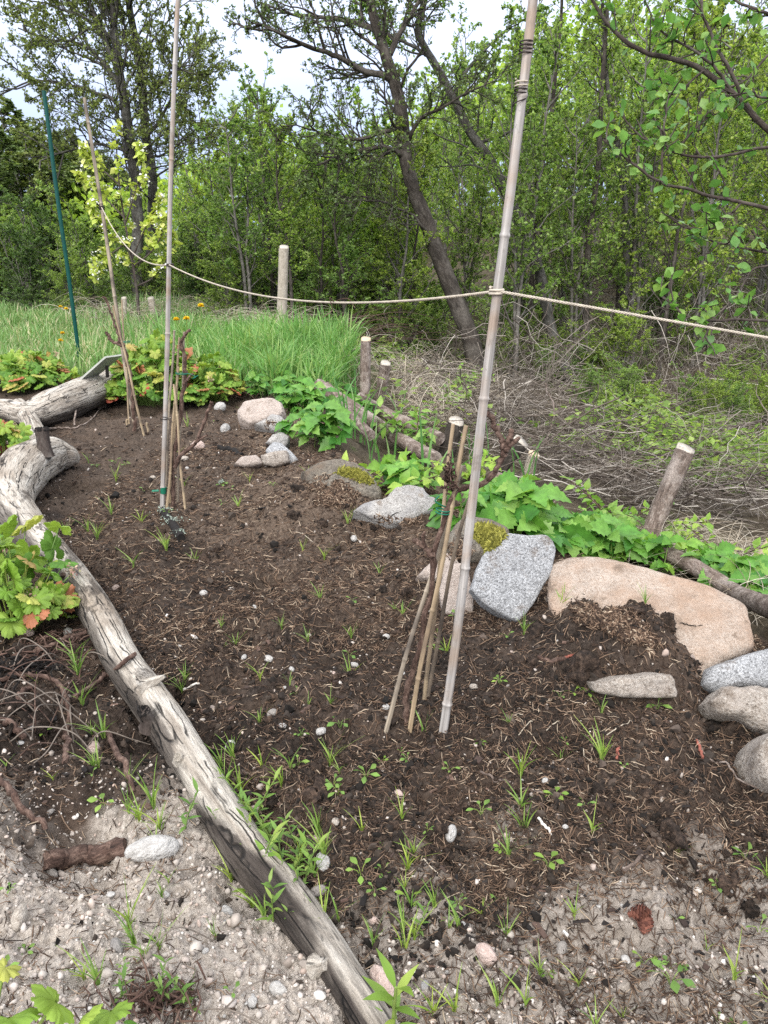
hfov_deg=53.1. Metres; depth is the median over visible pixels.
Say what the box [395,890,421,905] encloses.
weed seedling
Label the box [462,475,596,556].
broad leaved plant
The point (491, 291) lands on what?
cord
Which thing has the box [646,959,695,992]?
weed seedling
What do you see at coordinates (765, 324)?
bush
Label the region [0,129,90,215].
distant tree
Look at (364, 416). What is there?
reed grass
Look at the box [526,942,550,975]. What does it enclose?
grass tuft
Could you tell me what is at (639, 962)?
weed seedling
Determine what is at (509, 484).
broad leaved plant
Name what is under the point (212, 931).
grass tuft
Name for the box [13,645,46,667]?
dry stalk
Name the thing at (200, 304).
dandelion
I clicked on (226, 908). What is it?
pebble
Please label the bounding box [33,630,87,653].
dead rhizome
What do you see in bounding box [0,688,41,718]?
dry stalk
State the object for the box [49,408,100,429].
twig
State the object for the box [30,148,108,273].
distant tree
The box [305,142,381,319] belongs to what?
alder sapling
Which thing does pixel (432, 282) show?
bush
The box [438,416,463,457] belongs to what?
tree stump
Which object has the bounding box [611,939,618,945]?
pebble
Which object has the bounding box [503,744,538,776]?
grass tuft
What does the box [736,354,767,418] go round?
bush
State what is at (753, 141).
alder sapling
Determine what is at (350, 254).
alder sapling
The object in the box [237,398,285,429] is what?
boulder
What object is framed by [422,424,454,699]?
garden cane
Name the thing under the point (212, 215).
bush
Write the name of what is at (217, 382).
geranium
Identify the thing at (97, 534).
grass tuft
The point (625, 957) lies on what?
pebble
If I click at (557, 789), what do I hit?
weed seedling
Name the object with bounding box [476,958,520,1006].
grass tuft
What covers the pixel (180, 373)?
tie wire
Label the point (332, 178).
alder sapling
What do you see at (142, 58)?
budding tree
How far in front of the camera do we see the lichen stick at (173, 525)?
2.99 m
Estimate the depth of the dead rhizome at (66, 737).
1.61 m
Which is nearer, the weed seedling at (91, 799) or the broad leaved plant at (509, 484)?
the weed seedling at (91, 799)
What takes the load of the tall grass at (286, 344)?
on the ground at (92, 824)
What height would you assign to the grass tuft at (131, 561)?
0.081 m
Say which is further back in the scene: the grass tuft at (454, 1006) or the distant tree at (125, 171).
the distant tree at (125, 171)
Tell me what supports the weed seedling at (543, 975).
on the ground at (92, 824)
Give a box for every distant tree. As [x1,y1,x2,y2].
[0,98,42,197]
[0,108,102,210]
[0,129,16,208]
[0,129,32,221]
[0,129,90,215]
[4,133,69,241]
[5,115,111,228]
[26,144,84,248]
[27,121,127,207]
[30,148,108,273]
[58,143,147,257]
[74,136,163,278]
[85,148,175,271]
[109,158,138,189]
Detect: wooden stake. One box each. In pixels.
[522,450,539,475]
[643,442,694,536]
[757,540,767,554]
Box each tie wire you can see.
[175,372,197,378]
[435,496,449,514]
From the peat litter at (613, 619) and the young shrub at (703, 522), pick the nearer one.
the peat litter at (613, 619)
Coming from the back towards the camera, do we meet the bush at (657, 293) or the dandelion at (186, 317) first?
the bush at (657, 293)
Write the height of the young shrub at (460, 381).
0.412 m
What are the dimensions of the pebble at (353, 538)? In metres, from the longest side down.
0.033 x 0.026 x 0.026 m
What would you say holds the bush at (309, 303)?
on the ground at (92, 824)
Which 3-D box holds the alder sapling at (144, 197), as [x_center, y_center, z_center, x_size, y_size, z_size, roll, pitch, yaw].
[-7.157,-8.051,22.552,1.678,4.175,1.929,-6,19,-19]
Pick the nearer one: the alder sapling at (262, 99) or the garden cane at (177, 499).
the garden cane at (177, 499)
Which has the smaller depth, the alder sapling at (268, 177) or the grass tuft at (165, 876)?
the grass tuft at (165, 876)
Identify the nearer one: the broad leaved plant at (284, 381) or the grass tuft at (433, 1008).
the grass tuft at (433, 1008)
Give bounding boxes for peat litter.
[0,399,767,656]
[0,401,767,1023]
[264,418,276,430]
[299,470,361,510]
[373,512,426,525]
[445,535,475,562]
[561,593,686,663]
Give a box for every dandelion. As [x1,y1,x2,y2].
[173,317,179,335]
[183,316,189,347]
[197,303,203,357]
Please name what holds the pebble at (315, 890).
on the ground at (92, 824)
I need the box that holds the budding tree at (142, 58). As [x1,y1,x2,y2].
[0,0,243,300]
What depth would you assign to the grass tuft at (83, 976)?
1.08 m
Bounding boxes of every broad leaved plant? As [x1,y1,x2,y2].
[244,370,313,397]
[273,377,345,415]
[274,397,360,451]
[302,368,377,411]
[366,452,439,489]
[426,469,540,530]
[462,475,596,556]
[550,505,616,555]
[573,509,648,563]
[613,525,660,565]
[637,531,717,574]
[678,540,741,585]
[697,553,767,594]
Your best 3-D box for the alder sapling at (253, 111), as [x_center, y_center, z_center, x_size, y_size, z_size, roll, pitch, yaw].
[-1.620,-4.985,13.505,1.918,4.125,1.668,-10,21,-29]
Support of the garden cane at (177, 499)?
on the ground at (92, 824)
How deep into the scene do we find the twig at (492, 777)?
1.53 m
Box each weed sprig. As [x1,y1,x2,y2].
[111,962,134,1004]
[146,954,173,1011]
[154,973,177,1002]
[164,970,200,1013]
[177,777,199,833]
[217,767,251,807]
[231,787,265,824]
[232,843,248,893]
[235,807,270,829]
[240,791,279,851]
[244,799,281,841]
[249,766,281,819]
[254,819,289,856]
[257,886,284,921]
[261,867,287,897]
[266,819,298,866]
[270,849,289,863]
[276,810,299,846]
[282,828,307,875]
[287,863,308,883]
[289,831,309,864]
[298,831,330,881]
[362,948,420,1023]
[412,899,431,936]
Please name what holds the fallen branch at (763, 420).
in the brushwood at (655, 482)
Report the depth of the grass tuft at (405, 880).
1.29 m
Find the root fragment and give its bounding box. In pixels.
[537,817,551,834]
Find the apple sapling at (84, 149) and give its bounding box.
[71,116,183,314]
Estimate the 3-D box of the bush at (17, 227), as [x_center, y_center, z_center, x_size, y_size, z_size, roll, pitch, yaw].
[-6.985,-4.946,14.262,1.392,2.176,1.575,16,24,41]
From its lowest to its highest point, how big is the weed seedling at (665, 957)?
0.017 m
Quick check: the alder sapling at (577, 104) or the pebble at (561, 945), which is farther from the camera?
the alder sapling at (577, 104)
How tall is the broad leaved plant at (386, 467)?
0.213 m
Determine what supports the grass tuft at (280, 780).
on the ground at (92, 824)
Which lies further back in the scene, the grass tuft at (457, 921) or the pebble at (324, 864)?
the pebble at (324, 864)
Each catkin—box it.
[615,747,620,759]
[696,739,703,758]
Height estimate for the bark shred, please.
0.090 m
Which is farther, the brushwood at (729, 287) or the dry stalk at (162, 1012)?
the brushwood at (729, 287)
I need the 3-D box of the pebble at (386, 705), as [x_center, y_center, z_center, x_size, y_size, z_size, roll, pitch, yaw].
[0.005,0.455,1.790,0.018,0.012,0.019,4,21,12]
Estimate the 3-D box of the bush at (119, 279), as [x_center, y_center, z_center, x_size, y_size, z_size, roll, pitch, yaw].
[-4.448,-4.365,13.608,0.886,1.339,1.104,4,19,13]
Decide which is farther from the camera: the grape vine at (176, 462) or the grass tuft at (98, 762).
the grape vine at (176, 462)
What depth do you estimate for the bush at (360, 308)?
10.92 m
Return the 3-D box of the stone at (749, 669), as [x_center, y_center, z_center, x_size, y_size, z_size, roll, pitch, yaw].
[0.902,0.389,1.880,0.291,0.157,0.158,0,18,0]
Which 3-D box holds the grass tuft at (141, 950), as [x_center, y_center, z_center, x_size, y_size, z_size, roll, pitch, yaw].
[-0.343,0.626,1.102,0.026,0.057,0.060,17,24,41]
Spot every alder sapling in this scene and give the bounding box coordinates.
[113,164,165,254]
[162,139,208,263]
[163,102,239,228]
[182,93,261,286]
[192,89,299,312]
[207,63,320,312]
[221,88,310,310]
[229,101,341,316]
[235,85,287,275]
[240,51,311,258]
[245,107,328,316]
[256,123,370,316]
[262,151,313,260]
[266,113,328,302]
[293,123,385,305]
[293,130,397,325]
[297,103,346,312]
[297,125,332,226]
[301,146,364,266]
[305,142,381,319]
[327,104,402,310]
[333,83,460,337]
[345,116,439,357]
[349,113,435,341]
[354,105,425,262]
[359,161,432,299]
[360,106,442,366]
[376,122,454,347]
[383,62,447,271]
[412,66,458,269]
[426,66,482,251]
[427,24,509,299]
[427,85,513,360]
[467,9,593,378]
[475,26,555,314]
[480,28,539,176]
[487,43,570,351]
[491,0,575,220]
[496,40,608,266]
[497,24,587,306]
[536,99,604,334]
[541,86,640,373]
[557,0,611,217]
[562,0,654,257]
[575,0,656,221]
[577,0,701,283]
[583,31,675,328]
[595,0,719,367]
[606,27,699,310]
[616,0,752,381]
[647,0,695,202]
[648,0,744,267]
[653,2,731,250]
[654,0,767,367]
[663,28,764,236]
[676,1,741,225]
[681,109,753,312]
[702,22,767,274]
[709,0,767,215]
[728,3,767,315]
[739,48,767,335]
[749,184,767,256]
[753,207,767,224]
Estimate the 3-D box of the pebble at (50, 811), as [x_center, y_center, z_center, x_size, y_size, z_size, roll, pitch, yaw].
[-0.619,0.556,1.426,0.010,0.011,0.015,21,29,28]
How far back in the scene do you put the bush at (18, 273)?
14.73 m
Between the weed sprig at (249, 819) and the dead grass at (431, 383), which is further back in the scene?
the dead grass at (431, 383)
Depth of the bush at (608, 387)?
8.30 m
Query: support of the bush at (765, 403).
on the ground at (92, 824)
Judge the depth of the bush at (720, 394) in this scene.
8.41 m
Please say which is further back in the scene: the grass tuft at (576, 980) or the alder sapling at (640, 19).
the alder sapling at (640, 19)
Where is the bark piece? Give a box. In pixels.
[537,655,565,663]
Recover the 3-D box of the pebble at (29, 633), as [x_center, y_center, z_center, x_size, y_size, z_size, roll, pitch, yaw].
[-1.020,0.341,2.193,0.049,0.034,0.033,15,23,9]
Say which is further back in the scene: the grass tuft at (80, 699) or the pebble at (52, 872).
the grass tuft at (80, 699)
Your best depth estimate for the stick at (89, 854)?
1.36 m
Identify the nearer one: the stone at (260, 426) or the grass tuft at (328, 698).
the grass tuft at (328, 698)
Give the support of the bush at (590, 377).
on the ground at (92, 824)
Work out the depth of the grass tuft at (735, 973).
1.16 m
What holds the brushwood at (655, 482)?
on the ground at (92, 824)
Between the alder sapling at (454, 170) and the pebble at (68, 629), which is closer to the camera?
the pebble at (68, 629)
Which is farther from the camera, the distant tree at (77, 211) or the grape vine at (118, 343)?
the distant tree at (77, 211)
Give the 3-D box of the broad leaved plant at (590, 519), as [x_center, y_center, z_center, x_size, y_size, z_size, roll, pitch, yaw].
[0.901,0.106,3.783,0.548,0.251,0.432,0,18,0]
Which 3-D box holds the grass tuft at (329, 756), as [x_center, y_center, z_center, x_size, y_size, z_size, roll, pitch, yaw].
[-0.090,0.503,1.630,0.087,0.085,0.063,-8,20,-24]
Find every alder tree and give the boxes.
[222,0,533,375]
[348,0,576,381]
[589,0,767,356]
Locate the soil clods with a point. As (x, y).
(585, 663)
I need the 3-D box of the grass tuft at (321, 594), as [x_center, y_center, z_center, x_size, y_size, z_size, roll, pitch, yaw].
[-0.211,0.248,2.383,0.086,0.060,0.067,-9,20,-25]
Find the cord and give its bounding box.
[101,207,767,338]
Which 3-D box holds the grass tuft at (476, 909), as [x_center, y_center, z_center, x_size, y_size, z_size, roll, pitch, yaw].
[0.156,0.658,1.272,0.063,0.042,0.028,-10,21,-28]
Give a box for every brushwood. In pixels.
[221,306,482,350]
[366,260,767,406]
[366,305,604,447]
[372,346,767,529]
[525,227,767,346]
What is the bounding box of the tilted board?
[80,354,121,378]
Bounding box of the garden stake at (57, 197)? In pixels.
[42,90,80,358]
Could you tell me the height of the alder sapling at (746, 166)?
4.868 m
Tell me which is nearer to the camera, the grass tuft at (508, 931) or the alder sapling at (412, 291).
the grass tuft at (508, 931)
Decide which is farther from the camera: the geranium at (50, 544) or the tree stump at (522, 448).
the tree stump at (522, 448)
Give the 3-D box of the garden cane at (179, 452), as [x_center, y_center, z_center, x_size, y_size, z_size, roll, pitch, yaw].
[-0.844,-0.247,3.178,0.016,0.556,0.044,-5,19,-15]
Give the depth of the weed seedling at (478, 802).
1.48 m
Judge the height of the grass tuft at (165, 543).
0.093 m
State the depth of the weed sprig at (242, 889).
1.33 m
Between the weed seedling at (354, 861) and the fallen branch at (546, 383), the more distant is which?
the fallen branch at (546, 383)
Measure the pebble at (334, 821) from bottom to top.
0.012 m
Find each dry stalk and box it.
[0,666,36,693]
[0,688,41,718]
[0,692,54,713]
[0,702,61,736]
[1,659,85,694]
[1,679,96,733]
[7,692,77,717]
[9,726,96,760]
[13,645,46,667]
[14,653,60,689]
[17,638,58,668]
[20,742,72,755]
[31,704,63,739]
[34,670,54,730]
[34,724,85,762]
[46,679,84,734]
[53,691,73,753]
[58,674,92,723]
[61,687,73,717]
[69,706,73,742]
[86,731,150,749]
[109,975,112,1003]
[138,927,216,961]
[160,1001,165,1023]
[184,1008,261,1023]
[194,965,206,1023]
[216,978,291,1016]
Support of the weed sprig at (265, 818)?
on the ground at (92, 824)
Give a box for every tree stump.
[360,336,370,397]
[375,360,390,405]
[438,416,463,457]
[494,435,527,472]
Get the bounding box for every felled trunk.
[313,379,442,466]
[318,375,375,440]
[356,392,444,444]
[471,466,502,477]
[658,545,767,618]
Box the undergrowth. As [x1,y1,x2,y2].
[264,228,767,493]
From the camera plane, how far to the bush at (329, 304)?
13.23 m
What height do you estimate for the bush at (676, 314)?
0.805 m
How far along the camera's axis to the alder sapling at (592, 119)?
17.39 m
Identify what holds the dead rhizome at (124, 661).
on the driftwood log at (30, 469)
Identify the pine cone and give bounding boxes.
[627,903,651,921]
[637,915,654,934]
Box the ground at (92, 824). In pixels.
[0,204,767,1023]
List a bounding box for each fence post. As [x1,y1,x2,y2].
[121,296,126,319]
[147,296,158,318]
[277,245,288,322]
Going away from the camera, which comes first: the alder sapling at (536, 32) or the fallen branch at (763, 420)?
the fallen branch at (763, 420)
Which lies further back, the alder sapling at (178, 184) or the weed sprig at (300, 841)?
the alder sapling at (178, 184)
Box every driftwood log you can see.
[0,370,121,438]
[0,426,398,1023]
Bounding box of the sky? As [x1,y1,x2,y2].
[0,0,767,256]
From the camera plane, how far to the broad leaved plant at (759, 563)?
3.25 m
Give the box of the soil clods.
[1,419,767,918]
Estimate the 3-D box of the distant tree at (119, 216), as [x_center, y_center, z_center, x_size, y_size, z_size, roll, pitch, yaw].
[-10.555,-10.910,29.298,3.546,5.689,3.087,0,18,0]
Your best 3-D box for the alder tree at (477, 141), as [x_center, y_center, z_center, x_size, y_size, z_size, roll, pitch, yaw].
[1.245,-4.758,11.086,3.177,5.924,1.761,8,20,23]
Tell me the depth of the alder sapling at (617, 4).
15.85 m
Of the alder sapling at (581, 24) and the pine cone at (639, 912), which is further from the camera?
the alder sapling at (581, 24)
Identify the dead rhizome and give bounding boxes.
[0,671,71,732]
[0,717,26,739]
[0,776,47,829]
[16,685,33,708]
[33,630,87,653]
[61,731,72,764]
[73,652,136,698]
[105,729,135,793]
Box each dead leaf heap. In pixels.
[0,621,97,682]
[0,649,72,691]
[83,952,205,1023]
[184,381,269,404]
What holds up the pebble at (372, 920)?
on the ground at (92, 824)
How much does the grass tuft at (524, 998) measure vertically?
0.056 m
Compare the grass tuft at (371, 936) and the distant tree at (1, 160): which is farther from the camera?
the distant tree at (1, 160)
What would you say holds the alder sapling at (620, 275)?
on the ground at (92, 824)
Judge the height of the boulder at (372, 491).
0.280 m
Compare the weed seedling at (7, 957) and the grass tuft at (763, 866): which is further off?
the grass tuft at (763, 866)
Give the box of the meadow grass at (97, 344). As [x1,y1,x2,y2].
[0,288,356,401]
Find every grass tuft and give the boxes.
[48,634,89,661]
[56,938,106,985]
[59,677,95,705]
[64,953,93,980]
[67,639,88,676]
[67,740,99,765]
[70,699,113,738]
[72,511,97,531]
[75,740,102,767]
[77,720,98,734]
[90,521,110,539]
[94,495,113,514]
[106,863,155,930]
[110,463,119,480]
[112,910,148,944]
[115,547,141,565]
[116,758,143,783]
[120,785,132,813]
[123,925,156,954]
[124,784,147,821]
[125,793,146,818]
[130,758,161,809]
[132,801,178,829]
[135,509,148,522]
[143,910,183,949]
[146,528,169,550]
[154,869,175,883]
[155,878,178,897]
[167,676,188,693]
[178,661,190,679]
[204,742,230,767]
[208,915,229,938]
[211,839,232,882]
[212,752,232,779]
[218,729,242,759]
[227,867,274,916]
[228,758,252,791]
[233,489,243,505]
[234,888,255,907]
[245,661,268,680]
[245,707,270,722]
[249,747,271,766]
[265,765,286,787]
[271,745,301,767]
[271,828,319,858]
[289,813,331,854]
[291,836,335,876]
[296,627,312,642]
[302,802,333,834]
[305,876,337,917]
[309,581,329,597]
[318,731,359,766]
[325,682,333,703]
[329,890,354,921]
[330,751,340,773]
[342,509,354,522]
[342,652,363,671]
[344,806,367,830]
[346,625,357,638]
[362,911,385,945]
[389,600,412,613]
[389,889,411,931]
[392,790,408,820]
[392,897,417,948]
[395,832,426,852]
[397,873,412,887]
[398,880,424,907]
[399,837,436,871]
[403,899,441,939]
[407,985,458,1016]
[415,710,433,731]
[421,878,447,907]
[421,964,465,1011]
[439,634,461,650]
[440,888,476,928]
[441,905,456,927]
[465,898,494,914]
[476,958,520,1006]
[496,821,533,856]
[498,907,520,936]
[499,968,532,1006]
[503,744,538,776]
[505,771,535,807]
[506,800,536,827]
[517,609,532,634]
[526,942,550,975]
[555,585,570,602]
[555,957,588,986]
[563,882,579,919]
[577,718,612,759]
[578,999,611,1023]
[583,798,600,833]
[591,695,607,712]
[607,1000,632,1016]
[638,584,649,603]
[722,930,745,979]
[751,855,767,877]
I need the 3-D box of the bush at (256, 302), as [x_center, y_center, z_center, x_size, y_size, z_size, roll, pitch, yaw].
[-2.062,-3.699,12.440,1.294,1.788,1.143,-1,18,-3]
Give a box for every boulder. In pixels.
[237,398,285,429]
[301,459,381,499]
[352,485,436,528]
[447,517,508,562]
[546,557,753,674]
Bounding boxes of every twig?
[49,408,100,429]
[73,410,76,425]
[183,682,199,689]
[479,771,560,793]
[694,738,757,788]
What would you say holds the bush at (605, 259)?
on the ground at (92, 824)
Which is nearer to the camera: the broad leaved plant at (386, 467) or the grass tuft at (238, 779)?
the grass tuft at (238, 779)
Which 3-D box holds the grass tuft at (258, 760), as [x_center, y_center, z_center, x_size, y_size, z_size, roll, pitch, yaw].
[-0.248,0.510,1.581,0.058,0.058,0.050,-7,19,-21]
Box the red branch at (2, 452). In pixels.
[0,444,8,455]
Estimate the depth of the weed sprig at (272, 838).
1.28 m
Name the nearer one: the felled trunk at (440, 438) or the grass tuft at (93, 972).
the grass tuft at (93, 972)
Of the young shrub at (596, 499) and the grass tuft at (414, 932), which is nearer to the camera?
the grass tuft at (414, 932)
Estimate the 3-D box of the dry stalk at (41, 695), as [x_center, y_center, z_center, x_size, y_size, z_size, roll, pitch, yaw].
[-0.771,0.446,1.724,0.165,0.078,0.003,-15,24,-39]
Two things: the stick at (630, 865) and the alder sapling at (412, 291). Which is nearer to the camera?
the stick at (630, 865)
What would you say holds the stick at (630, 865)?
on the ground at (92, 824)
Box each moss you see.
[333,464,378,485]
[473,520,509,553]
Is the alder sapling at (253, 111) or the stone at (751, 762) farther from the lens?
the alder sapling at (253, 111)
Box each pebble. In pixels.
[10,903,27,931]
[23,627,34,636]
[46,868,58,879]
[47,808,53,814]
[63,627,72,634]
[87,741,99,753]
[106,891,114,897]
[110,937,122,953]
[124,835,179,862]
[153,810,169,820]
[163,891,169,898]
[181,456,188,460]
[191,441,204,448]
[199,590,207,595]
[201,948,208,953]
[214,402,225,410]
[220,423,229,431]
[221,905,232,915]
[248,993,256,1008]
[264,655,272,661]
[267,708,276,715]
[269,980,286,996]
[310,884,326,897]
[316,727,325,734]
[316,852,329,871]
[331,818,338,825]
[350,535,356,541]
[351,662,358,667]
[369,916,380,924]
[369,964,393,1006]
[382,704,389,709]
[394,789,403,799]
[412,913,423,924]
[421,979,428,990]
[445,824,456,842]
[469,684,477,688]
[475,942,497,966]
[556,941,566,955]
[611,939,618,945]
[621,955,629,963]
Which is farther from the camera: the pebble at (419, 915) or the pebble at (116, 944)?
the pebble at (419, 915)
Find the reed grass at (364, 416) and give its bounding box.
[300,362,544,494]
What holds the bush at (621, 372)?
on the ground at (92, 824)
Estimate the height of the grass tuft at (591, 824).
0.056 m
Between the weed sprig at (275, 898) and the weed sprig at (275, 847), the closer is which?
the weed sprig at (275, 898)
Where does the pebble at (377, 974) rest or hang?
on the ground at (92, 824)
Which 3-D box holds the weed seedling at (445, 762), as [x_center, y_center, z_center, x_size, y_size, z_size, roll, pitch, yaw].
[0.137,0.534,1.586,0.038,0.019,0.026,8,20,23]
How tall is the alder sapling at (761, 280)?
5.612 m
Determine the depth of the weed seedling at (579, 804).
1.44 m
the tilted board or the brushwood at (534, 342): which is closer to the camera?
the tilted board
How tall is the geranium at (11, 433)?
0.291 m
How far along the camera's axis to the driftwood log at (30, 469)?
1.55 m
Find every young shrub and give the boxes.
[341,447,443,494]
[370,396,436,456]
[419,369,475,410]
[426,363,495,392]
[430,449,501,482]
[559,476,673,525]
[641,500,713,545]
[675,518,767,555]
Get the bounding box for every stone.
[234,455,262,467]
[254,414,283,433]
[261,450,289,467]
[265,432,289,447]
[266,442,297,463]
[416,553,457,581]
[587,672,676,697]
[697,685,767,733]
[700,649,767,693]
[733,733,767,792]
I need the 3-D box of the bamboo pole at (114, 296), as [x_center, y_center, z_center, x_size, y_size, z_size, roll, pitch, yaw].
[-1.648,-1.430,4.657,0.121,1.932,0.029,0,18,0]
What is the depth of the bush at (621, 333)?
10.42 m
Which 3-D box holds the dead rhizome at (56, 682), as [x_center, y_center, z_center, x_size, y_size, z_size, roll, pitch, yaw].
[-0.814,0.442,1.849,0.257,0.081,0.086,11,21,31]
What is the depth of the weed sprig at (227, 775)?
1.48 m
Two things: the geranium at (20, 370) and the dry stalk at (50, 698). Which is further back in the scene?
the geranium at (20, 370)
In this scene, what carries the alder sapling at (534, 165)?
on the ground at (92, 824)
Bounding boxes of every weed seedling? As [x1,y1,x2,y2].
[0,882,15,893]
[5,954,19,965]
[17,943,34,953]
[87,793,113,812]
[116,956,129,968]
[223,981,239,997]
[292,755,309,767]
[325,774,342,790]
[325,782,344,796]
[327,716,347,728]
[346,857,370,884]
[353,764,379,783]
[366,882,385,896]
[374,863,389,877]
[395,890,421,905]
[400,752,408,762]
[423,823,433,833]
[441,761,460,771]
[449,893,466,909]
[466,799,491,814]
[491,675,507,683]
[493,844,506,853]
[533,851,563,869]
[541,968,556,977]
[544,787,568,799]
[577,797,595,805]
[632,950,657,966]
[646,698,671,708]
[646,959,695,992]
[661,955,677,968]
[709,878,721,892]
[732,842,757,863]
[746,914,767,931]
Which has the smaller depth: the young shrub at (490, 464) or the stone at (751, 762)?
the stone at (751, 762)
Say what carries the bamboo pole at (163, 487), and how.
on the ground at (92, 824)
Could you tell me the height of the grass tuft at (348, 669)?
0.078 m
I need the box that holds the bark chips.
[1,425,767,1023]
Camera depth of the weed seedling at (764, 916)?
1.25 m
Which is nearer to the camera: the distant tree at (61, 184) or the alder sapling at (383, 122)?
the alder sapling at (383, 122)
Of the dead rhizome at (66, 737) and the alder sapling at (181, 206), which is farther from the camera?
the alder sapling at (181, 206)
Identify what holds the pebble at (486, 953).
on the ground at (92, 824)
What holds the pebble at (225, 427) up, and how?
on the ground at (92, 824)
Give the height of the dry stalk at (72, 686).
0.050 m
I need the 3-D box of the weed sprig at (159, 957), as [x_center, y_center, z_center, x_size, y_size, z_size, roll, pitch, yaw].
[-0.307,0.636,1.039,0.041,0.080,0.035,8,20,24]
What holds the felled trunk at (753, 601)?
on the ground at (92, 824)
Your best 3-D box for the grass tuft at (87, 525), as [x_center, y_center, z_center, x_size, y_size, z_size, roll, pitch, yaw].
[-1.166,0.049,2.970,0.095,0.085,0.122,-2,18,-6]
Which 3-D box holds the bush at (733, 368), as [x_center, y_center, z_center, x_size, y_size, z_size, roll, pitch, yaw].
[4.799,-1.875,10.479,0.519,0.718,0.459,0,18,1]
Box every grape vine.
[102,296,136,430]
[170,329,213,506]
[402,411,520,724]
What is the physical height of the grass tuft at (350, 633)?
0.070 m
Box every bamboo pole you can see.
[83,97,133,422]
[152,0,179,506]
[439,0,537,733]
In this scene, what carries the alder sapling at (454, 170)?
on the ground at (92, 824)
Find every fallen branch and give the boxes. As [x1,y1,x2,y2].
[509,336,587,449]
[523,420,725,461]
[537,437,766,495]
[567,371,717,429]
[638,449,767,519]
[694,386,767,435]
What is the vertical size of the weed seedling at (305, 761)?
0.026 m
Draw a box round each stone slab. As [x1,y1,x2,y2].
[439,563,472,615]
[469,533,555,622]
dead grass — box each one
[29,292,354,329]
[251,314,431,395]
[356,341,546,436]
[567,503,767,625]
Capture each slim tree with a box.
[483,0,595,355]
[551,0,640,356]
[566,0,675,357]
[637,0,733,345]
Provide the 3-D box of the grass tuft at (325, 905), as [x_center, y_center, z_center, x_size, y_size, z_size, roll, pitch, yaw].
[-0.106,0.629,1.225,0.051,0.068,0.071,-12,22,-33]
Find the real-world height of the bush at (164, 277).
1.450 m
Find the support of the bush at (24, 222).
on the ground at (92, 824)
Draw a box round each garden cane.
[112,306,144,435]
[121,300,129,423]
[165,330,174,486]
[166,367,179,507]
[169,337,179,503]
[173,384,185,509]
[176,332,184,502]
[384,465,463,732]
[408,425,467,732]
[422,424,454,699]
[427,499,467,696]
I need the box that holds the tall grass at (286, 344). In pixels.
[64,302,380,394]
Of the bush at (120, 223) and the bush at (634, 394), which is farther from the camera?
the bush at (120, 223)
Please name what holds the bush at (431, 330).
on the ground at (92, 824)
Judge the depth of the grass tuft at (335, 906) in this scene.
1.24 m
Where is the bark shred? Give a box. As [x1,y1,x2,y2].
[439,451,459,494]
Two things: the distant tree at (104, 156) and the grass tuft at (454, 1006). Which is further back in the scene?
the distant tree at (104, 156)
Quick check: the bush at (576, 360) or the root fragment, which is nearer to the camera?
the root fragment
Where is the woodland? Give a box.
[1,0,767,298]
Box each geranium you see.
[0,349,79,392]
[0,419,32,452]
[0,514,78,618]
[0,534,80,638]
[0,958,138,1023]
[104,328,205,407]
[172,352,246,405]
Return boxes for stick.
[42,837,126,870]
[157,505,189,541]
[217,445,243,455]
[622,854,642,871]
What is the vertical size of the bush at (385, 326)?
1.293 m
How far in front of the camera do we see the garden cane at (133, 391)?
4.53 m
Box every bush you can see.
[0,183,51,298]
[0,185,84,299]
[0,212,62,310]
[0,238,36,294]
[10,221,77,296]
[11,193,60,291]
[35,179,130,305]
[36,238,97,310]
[69,244,88,281]
[99,208,131,283]
[106,227,162,296]
[113,228,159,296]
[120,242,164,296]
[122,236,172,297]
[141,215,200,301]
[148,170,241,302]
[157,232,178,295]
[166,203,218,300]
[171,237,225,304]
[176,214,266,316]
[185,156,277,307]
[219,233,293,311]
[246,223,304,309]
[273,235,340,322]
[274,271,334,321]
[300,230,392,344]
[303,260,367,327]
[342,288,394,358]
[367,289,392,354]
[368,275,437,367]
[385,285,448,363]
[396,264,470,361]
[402,273,451,347]
[415,307,451,365]
[437,266,470,314]
[461,315,500,362]
[482,298,512,338]
[494,308,542,376]
[495,271,556,358]
[521,292,574,361]
[523,321,575,372]
[526,336,563,383]
[559,335,593,385]
[566,319,612,385]
[572,354,611,404]
[585,284,657,387]
[589,373,623,414]
[590,373,622,422]
[591,242,631,286]
[600,350,644,412]
[604,352,646,404]
[622,372,646,413]
[625,373,670,422]
[630,262,688,338]
[630,331,664,380]
[664,304,721,367]
[670,361,714,417]
[674,251,732,322]
[675,298,695,338]
[682,361,739,427]
[705,354,752,412]
[713,370,755,423]
[721,350,765,391]
[730,286,763,326]
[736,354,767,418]
[744,311,767,366]
[747,385,767,433]
[748,225,767,275]
[752,378,767,415]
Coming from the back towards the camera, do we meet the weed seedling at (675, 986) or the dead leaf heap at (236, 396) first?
the dead leaf heap at (236, 396)
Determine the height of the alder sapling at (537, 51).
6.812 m
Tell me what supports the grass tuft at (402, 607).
on the ground at (92, 824)
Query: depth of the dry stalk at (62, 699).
1.79 m

